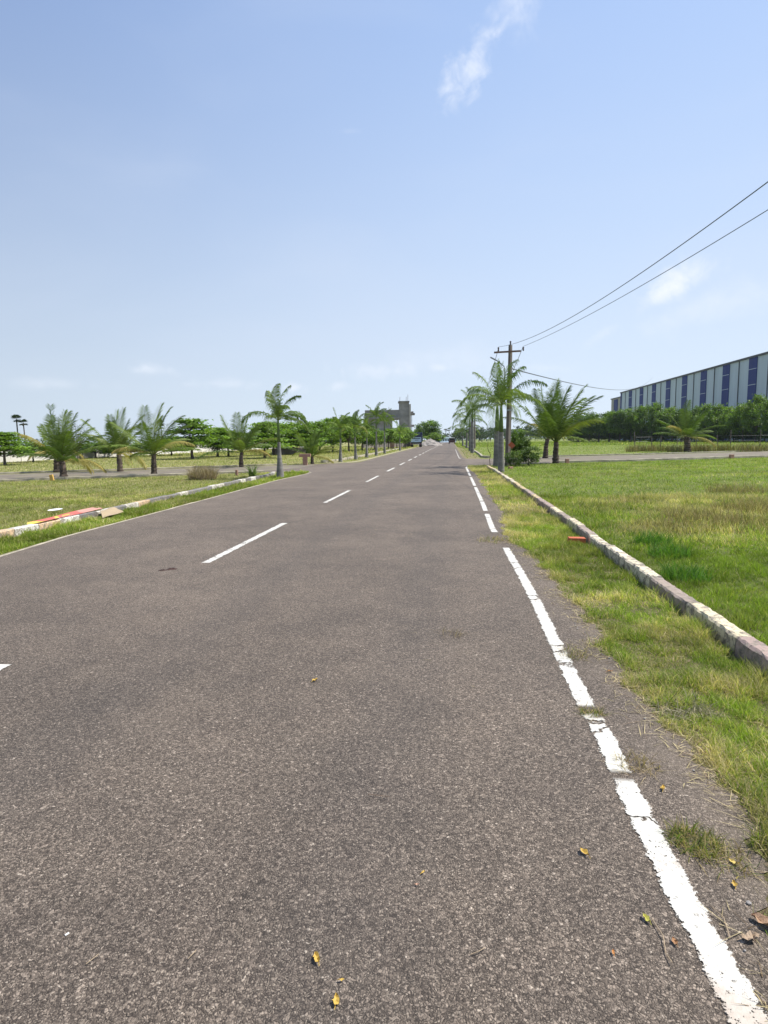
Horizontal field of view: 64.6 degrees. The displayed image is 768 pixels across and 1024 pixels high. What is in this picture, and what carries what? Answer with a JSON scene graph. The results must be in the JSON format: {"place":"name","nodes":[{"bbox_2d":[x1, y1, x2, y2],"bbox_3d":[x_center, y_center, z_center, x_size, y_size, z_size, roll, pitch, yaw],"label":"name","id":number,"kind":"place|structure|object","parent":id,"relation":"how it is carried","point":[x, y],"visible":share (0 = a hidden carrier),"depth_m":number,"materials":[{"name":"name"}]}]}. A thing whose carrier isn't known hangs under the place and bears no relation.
{"place":"outdoors","nodes":[
{"label":"outdoors","id":0,"kind":"place"},
{"bbox_2d":[0,464,319,478],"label":"side road","id":1,"kind":"structure","parent":0,"point":[100,473],"depth_m":32.34,"materials":[{"name":"asphalt"}]},
{"bbox_2d":[14,403,111,476],"bbox_3d":[-14.690,-3.252,27.781,4.496,3.396,3.718,3,8,32],"label":"coconut palm","id":2,"kind":"object","parent":1,"relation":"on","point":[66,448],"visible":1,"depth_m":27.51,"materials":[{"name":"green plant"}]},
{"bbox_2d":[108,402,199,473],"bbox_3d":[-10.808,-3.443,28.669,4.308,3.445,4.228,-2,7,-11],"label":"coconut palm","id":3,"kind":"object","parent":1,"relation":"on","point":[159,444],"visible":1,"depth_m":28.50,"materials":[{"name":"green plant"}]},
{"bbox_2d":[197,412,276,466],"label":"coconut palm","id":4,"kind":"object","parent":1,"relation":"on","point":[239,444],"visible":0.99,"depth_m":36.56,"materials":[{"name":"green plant"}]},
{"bbox_2d":[0,442,767,1023],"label":"road","id":5,"kind":"structure","parent":0,"point":[196,762],"depth_m":2.65,"materials":[{"name":"asphalt"}]},
{"bbox_2d":[202,523,286,562],"bbox_3d":[-2.035,0.420,9.420,0.136,0.001,3.650,0,7,6],"label":"dash","id":6,"kind":"object","parent":5,"relation":"on","point":[239,545],"visible":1,"depth_m":8.86,"materials":[{"name":"paint"}]},
{"bbox_2d":[410,432,421,446],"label":"tipper truck","id":7,"kind":"object","parent":5,"relation":"on","point":[417,439],"visible":0.87,"depth_m":122.23,"materials":[{"name":"blue paint"}]},
{"bbox_2d":[417,438,441,445],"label":"gravel heap","id":8,"kind":"object","parent":5,"relation":"on","point":[430,442],"visible":0.92,"depth_m":146.63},
{"bbox_2d":[547,641,593,661],"bbox_3d":[1.284,0.933,4.203,0.407,0.112,0.484,1,7,16],"label":"dry tuft","id":9,"kind":"object","parent":5,"relation":"on","point":[576,654],"visible":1,"depth_m":4.19,"materials":[{"name":"beige plant"}]},
{"bbox_2d":[466,466,767,1023],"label":"edge line","id":10,"kind":"object","parent":5,"relation":"on","point":[717,959],"visible":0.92,"depth_m":2.10,"materials":[{"name":"paint"}]},
{"bbox_2d":[573,702,613,720],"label":"grass tuft","id":11,"kind":"object","parent":10,"relation":"on","point":[592,710],"visible":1,"depth_m":3.30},
{"bbox_2d":[503,540,767,1018],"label":"straw litter","id":12,"kind":"object","parent":5,"relation":"on","point":[707,772],"visible":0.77,"depth_m":3.16,"materials":[{"name":"plant"}]},
{"bbox_2d":[604,748,673,784],"bbox_3d":[1.126,1.125,2.760,0.323,0.074,0.360,-7,9,-40],"label":"dry tuft","id":13,"kind":"object","parent":5,"relation":"on","point":[639,762],"visible":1,"depth_m":2.76,"materials":[{"name":"beige plant"}]},
{"bbox_2d":[652,814,733,868],"bbox_3d":[1.155,1.192,2.243,0.308,0.063,0.290,-7,9,-40],"label":"grass tuft","id":14,"kind":"object","parent":5,"relation":"on","point":[684,840],"visible":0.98,"depth_m":2.25,"materials":[{"name":"plant"}]},
{"bbox_2d":[674,831,766,881],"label":"grass tuft","id":15,"kind":"object","parent":5,"relation":"on","point":[739,861],"visible":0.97,"depth_m":2.15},
{"bbox_2d":[737,930,758,941],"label":"fallen leaf","id":16,"kind":"object","parent":5,"relation":"on","point":[750,934],"visible":1,"depth_m":1.81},
{"bbox_2d":[751,912,767,925],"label":"fallen leaf","id":17,"kind":"object","parent":5,"relation":"on","point":[761,918],"visible":1,"depth_m":1.87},
{"bbox_2d":[0,438,767,915],"bbox_3d":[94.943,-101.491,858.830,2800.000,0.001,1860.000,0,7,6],"label":"ground","id":18,"kind":"structure","parent":0,"point":[548,492],"depth_m":17.03,"materials":[{"name":"plant"}]},
{"bbox_2d":[0,431,38,464],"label":"shade tree","id":19,"kind":"object","parent":18,"relation":"on","point":[8,438],"visible":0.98,"depth_m":47.44,"materials":[{"name":"green plant"}]},
{"bbox_2d":[5,442,47,461],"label":"shade tree","id":20,"kind":"object","parent":18,"relation":"on","point":[32,445],"visible":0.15,"depth_m":55.30,"materials":[{"name":"green plant"}]},
{"bbox_2d":[27,420,90,472],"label":"coconut palm","id":21,"kind":"object","parent":18,"relation":"on","point":[56,467],"visible":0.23,"depth_m":33.72,"materials":[{"name":"green plant"}]},
{"bbox_2d":[79,442,127,457],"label":"shade tree","id":22,"kind":"object","parent":18,"relation":"on","point":[104,451],"visible":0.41,"depth_m":66.67,"materials":[{"name":"green plant"}]},
{"bbox_2d":[77,407,146,471],"bbox_3d":[-14.613,-3.931,33.292,4.480,3.612,3.830,0,7,6],"label":"coconut palm","id":23,"kind":"object","parent":18,"relation":"on","point":[115,437],"visible":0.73,"depth_m":33.05,"materials":[{"name":"green plant"}]},
{"bbox_2d":[0,470,263,481],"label":"kerb","id":24,"kind":"structure","parent":18,"relation":"on","point":[90,477],"depth_m":27.45,"materials":[{"name":"concrete"}]},
{"bbox_2d":[0,443,271,461],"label":"compound wall","id":25,"kind":"structure","parent":18,"relation":"on","point":[85,455],"depth_m":69.17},
{"bbox_2d":[0,472,274,537],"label":"kerb","id":26,"kind":"structure","parent":18,"relation":"on","point":[17,531],"depth_m":12.67,"materials":[{"name":"concrete"}]},
{"bbox_2d":[27,507,101,523],"bbox_3d":[-6.249,0.070,11.870,0.527,0.072,2.976,0,7,4],"label":"printed banner","id":27,"kind":"object","parent":26,"relation":"on","point":[68,514],"visible":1,"depth_m":12.03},
{"bbox_2d":[0,471,284,529],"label":"field grass","id":28,"kind":"structure","parent":18,"relation":"on","point":[56,497],"depth_m":18.18,"materials":[{"name":"plant"}]},
{"bbox_2d":[0,463,286,473],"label":"kerb","id":29,"kind":"structure","parent":18,"relation":"on","point":[134,469],"depth_m":35.35,"materials":[{"name":"concrete"}]},
{"bbox_2d":[0,469,308,553],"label":"verge grass","id":30,"kind":"structure","parent":18,"relation":"on","point":[34,537],"depth_m":12.23,"materials":[{"name":"plant"}]},
{"bbox_2d":[101,507,122,517],"bbox_3d":[-5.722,0.004,12.640,0.253,0.122,1.019,-1,7,3],"label":"cardboard sheet","id":31,"kind":"object","parent":30,"relation":"on","point":[110,511],"visible":0.96,"depth_m":12.72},
{"bbox_2d":[0,471,310,556],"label":"road edging","id":32,"kind":"object","parent":18,"relation":"on","point":[122,521],"visible":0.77,"depth_m":11.12,"materials":[{"name":"concrete"}]},
{"bbox_2d":[154,418,229,458],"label":"shade tree","id":33,"kind":"object","parent":18,"relation":"on","point":[194,431],"visible":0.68,"depth_m":57.41,"materials":[{"name":"green plant"}]},
{"bbox_2d":[181,464,224,479],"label":"dry shrub","id":34,"kind":"object","parent":18,"relation":"on","point":[199,473],"visible":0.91,"depth_m":24.91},
{"bbox_2d":[0,445,418,471],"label":"meadow grass","id":35,"kind":"structure","parent":18,"relation":"on","point":[336,451],"depth_m":56.03,"materials":[{"name":"plant"}]},
{"bbox_2d":[188,427,240,456],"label":"shade tree","id":36,"kind":"object","parent":18,"relation":"on","point":[218,442],"visible":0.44,"depth_m":63.70,"materials":[{"name":"green plant"}]},
{"bbox_2d":[231,421,296,457],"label":"shade tree","id":37,"kind":"object","parent":18,"relation":"on","point":[263,434],"visible":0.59,"depth_m":55.53,"materials":[{"name":"green plant"}]},
{"bbox_2d":[241,383,309,477],"bbox_3d":[-4.133,-3.300,24.977,2.403,3.819,2.834,3,8,28],"label":"royal palm","id":38,"kind":"object","parent":18,"relation":"on","point":[278,411],"visible":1,"depth_m":24.95,"materials":[{"name":"green plant"}]},
{"bbox_2d":[245,420,309,454],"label":"shade tree","id":39,"kind":"object","parent":18,"relation":"on","point":[282,426],"visible":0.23,"depth_m":68.99,"materials":[{"name":"green plant"}]},
{"bbox_2d":[272,448,305,454],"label":"brick wall","id":40,"kind":"structure","parent":18,"relation":"on","point":[286,451],"depth_m":71.35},
{"bbox_2d":[20,431,562,445],"bbox_3d":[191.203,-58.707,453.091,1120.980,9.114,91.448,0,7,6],"label":"wood","id":41,"kind":"object","parent":18,"relation":"on","point":[446,435],"visible":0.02,"depth_m":469.50,"materials":[{"name":"green plant"}]},
{"bbox_2d":[284,424,330,451],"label":"shade tree","id":42,"kind":"object","parent":18,"relation":"on","point":[305,434],"visible":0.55,"depth_m":69.12,"materials":[{"name":"green plant"}]},
{"bbox_2d":[282,427,337,463],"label":"coconut palm","id":43,"kind":"object","parent":18,"relation":"on","point":[312,448],"visible":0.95,"depth_m":40.08,"materials":[{"name":"green plant"}]},
{"bbox_2d":[298,419,348,449],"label":"shade tree","id":44,"kind":"object","parent":18,"relation":"on","point":[321,424],"visible":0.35,"depth_m":75.74,"materials":[{"name":"green plant"}]},
{"bbox_2d":[324,408,358,461],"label":"royal palm","id":45,"kind":"object","parent":18,"relation":"on","point":[340,425],"visible":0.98,"depth_m":42.87,"materials":[{"name":"green plant"}]},
{"bbox_2d":[331,415,374,450],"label":"shade tree","id":46,"kind":"object","parent":18,"relation":"on","point":[346,436],"visible":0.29,"depth_m":81.93,"materials":[{"name":"green plant"}]},
{"bbox_2d":[339,410,369,459],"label":"royal palm","id":47,"kind":"object","parent":18,"relation":"on","point":[357,425],"visible":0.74,"depth_m":48.19,"materials":[{"name":"green plant"}]},
{"bbox_2d":[321,448,398,462],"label":"kerb","id":48,"kind":"structure","parent":18,"relation":"on","point":[334,460],"depth_m":48.83,"materials":[{"name":"concrete"}]},
{"bbox_2d":[356,415,379,457],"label":"royal palm","id":49,"kind":"object","parent":18,"relation":"on","point":[371,428],"visible":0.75,"depth_m":53.17,"materials":[{"name":"green plant"}]},
{"bbox_2d":[350,428,387,449],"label":"shade tree","id":50,"kind":"object","parent":18,"relation":"on","point":[372,435],"visible":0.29,"depth_m":90.55,"materials":[{"name":"green plant"}]},
{"bbox_2d":[363,402,391,455],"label":"royal palm","id":51,"kind":"object","parent":18,"relation":"on","point":[375,411],"visible":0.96,"depth_m":59.01,"materials":[{"name":"green plant"}]},
{"bbox_2d":[374,409,395,453],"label":"royal palm","id":52,"kind":"object","parent":18,"relation":"on","point":[384,447],"visible":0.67,"depth_m":67.06,"materials":[{"name":"green plant"}]},
{"bbox_2d":[363,441,409,447],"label":"compound wall","id":53,"kind":"structure","parent":18,"relation":"on","point":[382,445],"depth_m":120.23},
{"bbox_2d":[364,401,414,430],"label":"concrete building","id":54,"kind":"structure","parent":18,"relation":"on","point":[404,413],"depth_m":147.21,"materials":[{"name":"concrete"}]},
{"bbox_2d":[380,428,408,447],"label":"shade tree","id":55,"kind":"object","parent":18,"relation":"on","point":[390,433],"visible":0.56,"depth_m":99.30,"materials":[{"name":"green plant"}]},
{"bbox_2d":[390,421,409,450],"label":"royal palm","id":56,"kind":"object","parent":18,"relation":"on","point":[399,430],"visible":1,"depth_m":85.75,"materials":[{"name":"green plant"}]},
{"bbox_2d":[413,419,441,439],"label":"shade tree","id":57,"kind":"object","parent":18,"relation":"on","point":[433,427],"visible":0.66,"depth_m":170.48,"materials":[{"name":"green plant"}]},
{"bbox_2d":[423,433,446,441],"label":"shade tree","id":58,"kind":"object","parent":18,"relation":"on","point":[435,437],"visible":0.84,"depth_m":161.62,"materials":[{"name":"green plant"}]},
{"bbox_2d":[451,415,481,447],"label":"royal palm","id":59,"kind":"object","parent":18,"relation":"on","point":[463,425],"visible":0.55,"depth_m":99.91,"materials":[{"name":"green plant"}]},
{"bbox_2d":[456,407,487,450],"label":"royal palm","id":60,"kind":"object","parent":18,"relation":"on","point":[474,416],"visible":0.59,"depth_m":75.50,"materials":[{"name":"green plant"}]},
{"bbox_2d":[452,387,493,452],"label":"royal palm","id":61,"kind":"object","parent":18,"relation":"on","point":[472,426],"visible":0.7,"depth_m":63.51,"materials":[{"name":"green plant"}]},
{"bbox_2d":[464,362,533,466],"bbox_3d":[6.129,-5.192,32.226,3.770,5.556,3.769,0,7,6],"label":"royal palm","id":62,"kind":"object","parent":18,"relation":"on","point":[496,436],"visible":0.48,"depth_m":32.28,"materials":[{"name":"green plant"}]},
{"bbox_2d":[458,359,547,471],"bbox_3d":[5.244,-4.226,26.618,3.734,4.981,3.622,1,7,19],"label":"royal palm","id":63,"kind":"object","parent":18,"relation":"on","point":[515,392],"visible":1,"depth_m":26.42,"materials":[{"name":"green plant"}]},
{"bbox_2d":[494,341,523,465],"bbox_3d":[6.706,-5.756,32.744,1.585,6.743,0.340,0,7,6],"label":"utility pole","id":64,"kind":"object","parent":18,"relation":"on","point":[509,444],"visible":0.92,"depth_m":32.76,"materials":[{"name":"concrete"}]},
{"bbox_2d":[500,181,767,346],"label":"overhead wire","id":65,"kind":"object","parent":64,"relation":"attached to","point":[664,256],"visible":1,"depth_m":11.67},
{"bbox_2d":[525,210,767,345],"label":"overhead wire","id":66,"kind":"object","parent":64,"relation":"attached to","point":[665,271],"visible":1,"depth_m":15.68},
{"bbox_2d":[504,450,523,465],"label":"bush","id":67,"kind":"object","parent":18,"relation":"on","point":[513,459],"visible":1,"depth_m":32.12,"materials":[{"name":"green plant"}]},
{"bbox_2d":[511,427,531,451],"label":"young tree","id":68,"kind":"object","parent":18,"relation":"on","point":[519,438],"visible":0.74,"depth_m":33.31,"materials":[{"name":"green plant"}]},
{"bbox_2d":[515,445,542,464],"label":"bush","id":69,"kind":"object","parent":18,"relation":"on","point":[533,457],"visible":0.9,"depth_m":32.47,"materials":[{"name":"green plant"}]},
{"bbox_2d":[511,395,591,457],"bbox_3d":[12.087,-6.250,44.300,5.958,4.637,5.606,0,7,6],"label":"coconut palm","id":70,"kind":"object","parent":18,"relation":"on","point":[545,450],"visible":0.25,"depth_m":44.28,"materials":[{"name":"green plant"}]},
{"bbox_2d":[503,378,611,463],"bbox_3d":[9.938,-5.246,35.060,5.920,4.879,5.585,0,7,6],"label":"coconut palm","id":71,"kind":"object","parent":18,"relation":"on","point":[556,427],"visible":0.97,"depth_m":34.60,"materials":[{"name":"green plant"}]},
{"bbox_2d":[576,412,598,441],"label":"shade tree","id":72,"kind":"object","parent":18,"relation":"on","point":[588,415],"visible":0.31,"depth_m":170.58,"materials":[{"name":"green plant"}]},
{"bbox_2d":[582,412,607,441],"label":"shade tree","id":73,"kind":"object","parent":18,"relation":"on","point":[595,426],"visible":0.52,"depth_m":167.15,"materials":[{"name":"green plant"}]},
{"bbox_2d":[596,411,617,441],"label":"shade tree","id":74,"kind":"object","parent":18,"relation":"on","point":[602,428],"visible":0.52,"depth_m":164.39,"materials":[{"name":"green plant"}]},
{"bbox_2d":[455,440,767,457],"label":"meadow grass","id":75,"kind":"structure","parent":18,"relation":"on","point":[574,443],"depth_m":109.90,"materials":[{"name":"plant"}]},
{"bbox_2d":[611,397,619,439],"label":"warehouse annex","id":76,"kind":"object","parent":18,"relation":"on","point":[615,404],"visible":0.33,"depth_m":253.61,"materials":[{"name":"metal"}]},
{"bbox_2d":[467,464,767,934],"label":"verge grass","id":77,"kind":"structure","parent":18,"relation":"on","point":[753,683],"depth_m":4.19,"materials":[{"name":"plant"}]},
{"bbox_2d":[604,408,634,441],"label":"shade tree","id":78,"kind":"object","parent":18,"relation":"on","point":[612,423],"visible":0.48,"depth_m":159.74,"materials":[{"name":"green plant"}]},
{"bbox_2d":[613,406,640,441],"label":"shade tree","id":79,"kind":"object","parent":18,"relation":"on","point":[625,419],"visible":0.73,"depth_m":156.42,"materials":[{"name":"green plant"}]},
{"bbox_2d":[487,466,767,679],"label":"kerb","id":80,"kind":"structure","parent":18,"relation":"on","point":[741,643],"depth_m":5.38,"materials":[{"name":"concrete"}]},
{"bbox_2d":[488,457,767,645],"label":"field grass","id":81,"kind":"structure","parent":18,"relation":"on","point":[596,510],"depth_m":10.75,"materials":[{"name":"plant"}]},
{"bbox_2d":[659,502,749,524],"bbox_3d":[5.615,0.001,10.592,1.660,0.328,1.686,0,7,6],"label":"dry grass clump","id":82,"kind":"object","parent":81,"relation":"on","point":[695,514],"visible":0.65,"depth_m":10.54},
{"bbox_2d":[630,405,649,441],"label":"shade tree","id":83,"kind":"object","parent":18,"relation":"on","point":[637,416],"visible":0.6,"depth_m":153.19,"materials":[{"name":"green plant"}]},
{"bbox_2d":[633,401,663,433],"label":"shade tree","id":84,"kind":"object","parent":18,"relation":"on","point":[656,406],"visible":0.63,"depth_m":148.87,"materials":[{"name":"green plant"}]},
{"bbox_2d":[548,450,749,456],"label":"kerb","id":85,"kind":"structure","parent":18,"relation":"on","point":[648,453],"depth_m":49.74,"materials":[{"name":"concrete"}]},
{"bbox_2d":[638,425,659,440],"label":"shade tree","id":86,"kind":"object","parent":18,"relation":"on","point":[643,434],"visible":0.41,"depth_m":152.97,"materials":[{"name":"green plant"}]},
{"bbox_2d":[630,527,678,545],"bbox_3d":[3.772,0.328,8.482,0.780,0.232,0.688,-3,7,-15],"label":"green grass clump","id":87,"kind":"object","parent":18,"relation":"on","point":[657,537],"visible":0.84,"depth_m":8.46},
{"bbox_2d":[644,408,670,441],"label":"shade tree","id":88,"kind":"object","parent":18,"relation":"on","point":[658,414],"visible":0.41,"depth_m":145.41,"materials":[{"name":"green plant"}]},
{"bbox_2d":[559,455,767,462],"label":"kerb","id":89,"kind":"structure","parent":18,"relation":"on","point":[654,459],"depth_m":37.04,"materials":[{"name":"concrete"}]},
{"bbox_2d":[654,406,680,440],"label":"shade tree","id":90,"kind":"object","parent":18,"relation":"on","point":[668,418],"visible":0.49,"depth_m":142.23,"materials":[{"name":"green plant"}]},
{"bbox_2d":[640,539,695,559],"bbox_3d":[3.511,0.439,7.599,0.724,0.228,0.732,-7,9,-41],"label":"green grass clump","id":91,"kind":"object","parent":18,"relation":"on","point":[653,551],"visible":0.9,"depth_m":7.53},
{"bbox_2d":[627,686,729,726],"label":"grass","id":92,"kind":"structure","parent":18,"relation":"on","point":[695,706],"depth_m":3.31,"materials":[{"name":"plant"}]},
{"bbox_2d":[631,508,732,532],"bbox_3d":[4.785,0.102,9.850,1.568,0.327,1.652,0,7,6],"label":"dry grass clump","id":93,"kind":"object","parent":18,"relation":"on","point":[676,523],"visible":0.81,"depth_m":9.78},
{"bbox_2d":[652,559,720,583],"bbox_3d":[3.110,0.584,6.401,0.866,0.232,0.730,0,7,6],"label":"green grass clump","id":94,"kind":"object","parent":18,"relation":"on","point":[693,572],"visible":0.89,"depth_m":6.32,"materials":[{"name":"plant"}]},
{"bbox_2d":[652,399,726,451],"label":"coconut palm","id":95,"kind":"object","parent":18,"relation":"on","point":[688,429],"visible":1,"depth_m":55.34,"materials":[{"name":"green plant"}]},
{"bbox_2d":[679,405,702,441],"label":"shade tree","id":96,"kind":"object","parent":18,"relation":"on","point":[695,408],"visible":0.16,"depth_m":135.00,"materials":[{"name":"green plant"}]},
{"bbox_2d":[634,429,760,447],"bbox_3d":[31.130,-6.923,59.126,12.686,2.005,1.273,2,7,21],"label":"post fence","id":97,"kind":"object","parent":18,"relation":"on","point":[730,440],"visible":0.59,"depth_m":58.51,"materials":[{"name":"concrete"}]},
{"bbox_2d":[693,403,717,440],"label":"shade tree","id":98,"kind":"object","parent":18,"relation":"on","point":[703,408],"visible":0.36,"depth_m":130.91,"materials":[{"name":"green plant"}]},
{"bbox_2d":[703,402,728,434],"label":"shade tree","id":99,"kind":"object","parent":18,"relation":"on","point":[719,411],"visible":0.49,"depth_m":126.86,"materials":[{"name":"green plant"}]},
{"bbox_2d":[710,405,735,439],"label":"shade tree","id":100,"kind":"object","parent":18,"relation":"on","point":[728,410],"visible":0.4,"depth_m":122.94,"materials":[{"name":"green plant"}]},
{"bbox_2d":[702,480,767,493],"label":"dry grass clump","id":101,"kind":"object","parent":18,"relation":"on","point":[734,489],"visible":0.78,"depth_m":15.62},
{"bbox_2d":[705,496,767,514],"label":"dry grass clump","id":102,"kind":"object","parent":18,"relation":"on","point":[747,506],"visible":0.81,"depth_m":11.81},
{"bbox_2d":[713,511,767,535],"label":"dry grass clump","id":103,"kind":"object","parent":18,"relation":"on","point":[745,524],"visible":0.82,"depth_m":9.47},
{"bbox_2d":[721,402,762,441],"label":"shade tree","id":104,"kind":"object","parent":18,"relation":"on","point":[735,419],"visible":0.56,"depth_m":118.82,"materials":[{"name":"green plant"}]},
{"bbox_2d":[738,393,767,441],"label":"shade tree","id":105,"kind":"object","parent":18,"relation":"on","point":[747,422],"visible":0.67,"depth_m":114.71,"materials":[{"name":"green plant"}]},
{"bbox_2d":[747,396,767,433],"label":"shade tree","id":106,"kind":"object","parent":18,"relation":"on","point":[761,410],"visible":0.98,"depth_m":110.21,"materials":[{"name":"green plant"}]},
{"bbox_2d":[0,0,767,445],"label":"sky","id":107,"kind":"structure","parent":0,"point":[207,206],"materials":[{"name":"blue"}]},
{"bbox_2d":[492,451,767,463],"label":"side road","id":108,"kind":"structure","parent":0,"point":[549,459],"depth_m":44.65,"materials":[{"name":"asphalt"}]},
{"bbox_2d":[620,351,767,440],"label":"warehouse","id":109,"kind":"structure","parent":0,"point":[739,381],"depth_m":159.27,"materials":[{"name":"metal"}]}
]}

